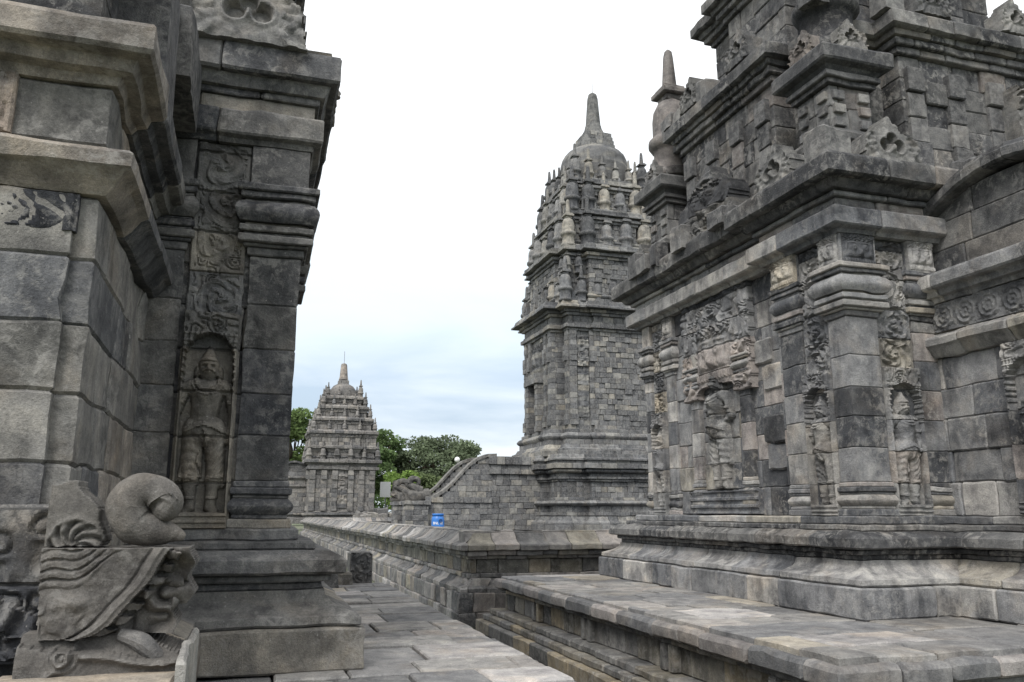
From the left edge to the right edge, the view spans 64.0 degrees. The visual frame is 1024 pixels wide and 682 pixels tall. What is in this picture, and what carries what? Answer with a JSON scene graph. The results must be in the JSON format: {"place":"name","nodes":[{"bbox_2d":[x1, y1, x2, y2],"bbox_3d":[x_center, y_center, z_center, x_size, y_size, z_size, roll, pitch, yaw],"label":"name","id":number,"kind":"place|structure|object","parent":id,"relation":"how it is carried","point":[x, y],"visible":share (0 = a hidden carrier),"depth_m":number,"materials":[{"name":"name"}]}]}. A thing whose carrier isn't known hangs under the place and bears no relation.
{"place":"outdoors","nodes":[
{"label":"outdoors","id":0,"kind":"place"},
{"bbox_2d":[291,524,374,582],"bbox_3d":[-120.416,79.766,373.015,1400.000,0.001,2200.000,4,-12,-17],"label":"ground","id":1,"kind":"structure","parent":0,"point":[299,527],"depth_m":90.99,"materials":[{"name":"grey stone"}]},
{"bbox_2d":[0,628,198,681],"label":"stone ledge","id":2,"kind":"object","parent":1,"relation":"on","point":[185,666],"visible":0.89,"depth_m":2.87,"materials":[{"name":"grey stone"}]},
{"bbox_2d":[12,544,199,678],"bbox_3d":[-1.521,1.052,3.134,0.572,0.520,0.437,4,-12,-17],"label":"makara statue","id":3,"kind":"object","parent":2,"relation":"on","point":[108,609],"visible":0.95,"depth_m":3.00,"materials":[{"name":"grey stone"}]},
{"bbox_2d":[44,480,111,546],"bbox_3d":[-1.687,0.674,3.210,0.210,0.250,0.253,4,-12,-17],"label":"leaf carved stone","id":4,"kind":"object","parent":3,"relation":"on","point":[76,516],"visible":0.99,"depth_m":3.12,"materials":[{"name":"grey stone"}]},
{"bbox_2d":[105,473,185,545],"bbox_3d":[-1.430,0.657,3.204,0.298,0.281,0.160,2,-12,-8],"label":"stone scroll carving","id":5,"kind":"object","parent":3,"relation":"on","point":[131,502],"visible":1,"depth_m":3.16},
{"bbox_2d":[289,407,316,461],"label":"leafy tree","id":6,"kind":"object","parent":1,"relation":"on","point":[299,423],"visible":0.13,"depth_m":75.33,"materials":[{"name":"green plant"}]},
{"bbox_2d":[287,352,381,523],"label":"stone temple","id":7,"kind":"structure","parent":1,"relation":"on","point":[332,473],"depth_m":54.51,"materials":[{"name":"stone"}]},
{"bbox_2d":[360,514,371,516],"bbox_3d":[-9.332,11.532,52.059,0.731,1.173,0.778,4,-12,-17],"label":"rubble stone","id":8,"kind":"object","parent":1,"relation":"on","point":[366,515],"visible":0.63,"depth_m":51.83,"materials":[{"name":"grey stone"}]},
{"bbox_2d":[374,488,391,512],"bbox_3d":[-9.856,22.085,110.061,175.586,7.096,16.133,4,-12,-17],"label":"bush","id":9,"kind":"object","parent":1,"relation":"on","point":[376,504],"depth_m":103.70,"materials":[{"name":"green plant"}]},
{"bbox_2d":[378,513,387,516],"bbox_3d":[-8.376,11.553,52.352,0.769,1.229,0.701,4,-12,-17],"label":"rubble stone","id":10,"kind":"object","parent":1,"relation":"on","point":[383,515],"visible":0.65,"depth_m":52.17,"materials":[{"name":"grey stone"}]},
{"bbox_2d":[376,506,387,516],"bbox_3d":[-8.371,11.364,52.479,0.803,1.565,0.768,4,-12,-17],"label":"rubble stone","id":11,"kind":"object","parent":10,"relation":"on","point":[381,510],"visible":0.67,"depth_m":52.30,"materials":[{"name":"grey stone"}]},
{"bbox_2d":[380,482,390,507],"bbox_3d":[-9.142,11.744,58.945,0.750,3.180,0.130,4,-12,-17],"label":"white board","id":12,"kind":"object","parent":1,"relation":"on","point":[385,489],"visible":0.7,"depth_m":59.09,"materials":[{"name":"paint"}]},
{"bbox_2d":[375,429,405,494],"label":"leafy tree","id":13,"kind":"object","parent":1,"relation":"on","point":[389,454],"visible":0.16,"depth_m":78.32,"materials":[{"name":"green plant"}]},
{"bbox_2d":[392,480,403,501],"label":"ruined pillar","id":14,"kind":"structure","parent":1,"relation":"on","point":[393,486],"depth_m":56.06,"materials":[{"name":"grey stone"}]},
{"bbox_2d":[381,470,420,509],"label":"bush","id":15,"kind":"object","parent":1,"relation":"on","point":[391,477],"visible":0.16,"depth_m":71.19,"materials":[{"name":"green plant"}]},
{"bbox_2d":[415,470,441,492],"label":"leafy tree","id":16,"kind":"object","parent":1,"relation":"on","point":[428,481],"visible":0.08,"depth_m":73.71,"materials":[{"name":"green plant"}]},
{"bbox_2d":[389,434,481,478],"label":"spreading tree","id":17,"kind":"object","parent":1,"relation":"on","point":[436,456],"visible":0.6,"depth_m":80.68,"materials":[{"name":"green plant"}]},
{"bbox_2d":[300,517,621,627],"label":"boundary wall","id":18,"kind":"structure","parent":1,"relation":"on","point":[452,573],"depth_m":12.66,"materials":[{"name":"stone"}]},
{"bbox_2d":[196,582,575,681],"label":"stone terrace","id":19,"kind":"structure","parent":0,"point":[408,638],"depth_m":5.52,"materials":[{"name":"grey stone"}]},
{"bbox_2d":[0,0,365,679],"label":"stone temple","id":20,"kind":"structure","parent":19,"relation":"on","point":[162,162],"depth_m":4.89,"materials":[{"name":"grey stone"}]},
{"bbox_2d":[324,574,337,587],"bbox_3d":[-2.417,3.031,10.532,0.351,0.310,0.413,4,-12,-17],"label":"fallen block","id":21,"kind":"object","parent":19,"relation":"on","point":[332,582],"depth_m":10.37,"materials":[{"name":"grey stone"}]},
{"bbox_2d":[338,571,352,584],"bbox_3d":[-2.299,3.147,10.862,0.358,0.182,0.284,4,-12,-17],"label":"fallen block","id":22,"kind":"object","parent":19,"relation":"on","point":[346,578],"depth_m":10.76,"materials":[{"name":"grey stone"}]},
{"bbox_2d":[347,551,372,582],"bbox_3d":[-2.088,3.141,11.263,0.315,0.501,0.364,4,-12,-17],"label":"carved fragment","id":23,"kind":"object","parent":19,"relation":"on","point":[359,565],"visible":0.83,"depth_m":11.15,"materials":[{"name":"grey stone"}]},
{"bbox_2d":[291,0,1023,511],"label":"sky","id":24,"kind":"structure","parent":0,"point":[453,118],"materials":[{"name":"white"}]},
{"bbox_2d":[476,574,1023,681],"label":"stone terrace","id":25,"kind":"structure","parent":0,"point":[589,628],"depth_m":6.61,"materials":[{"name":"grey stone"}]},
{"bbox_2d":[599,0,1023,624],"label":"stone temple","id":26,"kind":"structure","parent":25,"relation":"on","point":[821,288],"depth_m":8.32,"materials":[{"name":"grey stone"}]},
{"label":"court floor","id":27,"kind":"structure","parent":0,"visible":0},
{"bbox_2d":[390,478,409,523],"bbox_3d":[-5.940,8.999,45.178,1.624,2.857,1.209,4,-12,-17],"label":"makara statue","id":28,"kind":"object","parent":27,"relation":"on","point":[397,510],"visible":0.49,"depth_m":44.93,"materials":[{"name":"grey stone"}]},
{"bbox_2d":[401,476,430,525],"bbox_3d":[-4.894,8.332,41.981,1.570,2.840,1.200,4,-12,-17],"label":"makara statue","id":29,"kind":"object","parent":27,"relation":"on","point":[415,505],"visible":0.81,"depth_m":41.59,"materials":[{"name":"grey stone"}]},
{"bbox_2d":[431,514,443,526],"bbox_3d":[-2.970,7.380,32.841,0.523,0.920,0.545,4,-12,-17],"label":"plastic drum","id":30,"kind":"object","parent":27,"relation":"on","point":[437,520],"visible":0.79,"depth_m":32.70,"materials":[{"name":"blue plastic"}]},
{"bbox_2d":[425,454,539,529],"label":"stone staircase","id":31,"kind":"structure","parent":27,"relation":"on","point":[489,492],"depth_m":43.02,"materials":[{"name":"grey stone"}]},
{"bbox_2d":[511,87,651,529],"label":"temple","id":32,"kind":"structure","parent":27,"relation":"on","point":[584,441],"depth_m":45.14,"materials":[{"name":"stone"}]},
{"bbox_3d":[-9.906,11.514,52.129,0.432,1.095,0.547,4,-12,-17],"label":"rubble stone","id":33,"kind":"object","parent":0,"visible":0},
{"bbox_2d":[355,511,361,516],"bbox_3d":[-9.739,11.396,52.050,0.566,1.247,0.581,4,-12,-17],"label":"rubble stone","id":34,"kind":"object","parent":33,"relation":"on","point":[358,513],"visible":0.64,"depth_m":51.91,"materials":[{"name":"grey stone"}]},
{"bbox_3d":[-9.321,11.533,52.204,0.664,1.177,0.644,4,-12,-17],"label":"rubble stone","id":35,"kind":"object","parent":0,"visible":0},
{"bbox_2d":[367,512,377,516],"bbox_3d":[-8.881,11.490,52.206,0.724,1.224,0.720,4,-12,-17],"label":"rubble stone","id":36,"kind":"object","parent":35,"relation":"on","point":[374,514],"visible":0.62,"depth_m":52.01,"materials":[{"name":"grey stone"}]}
]}

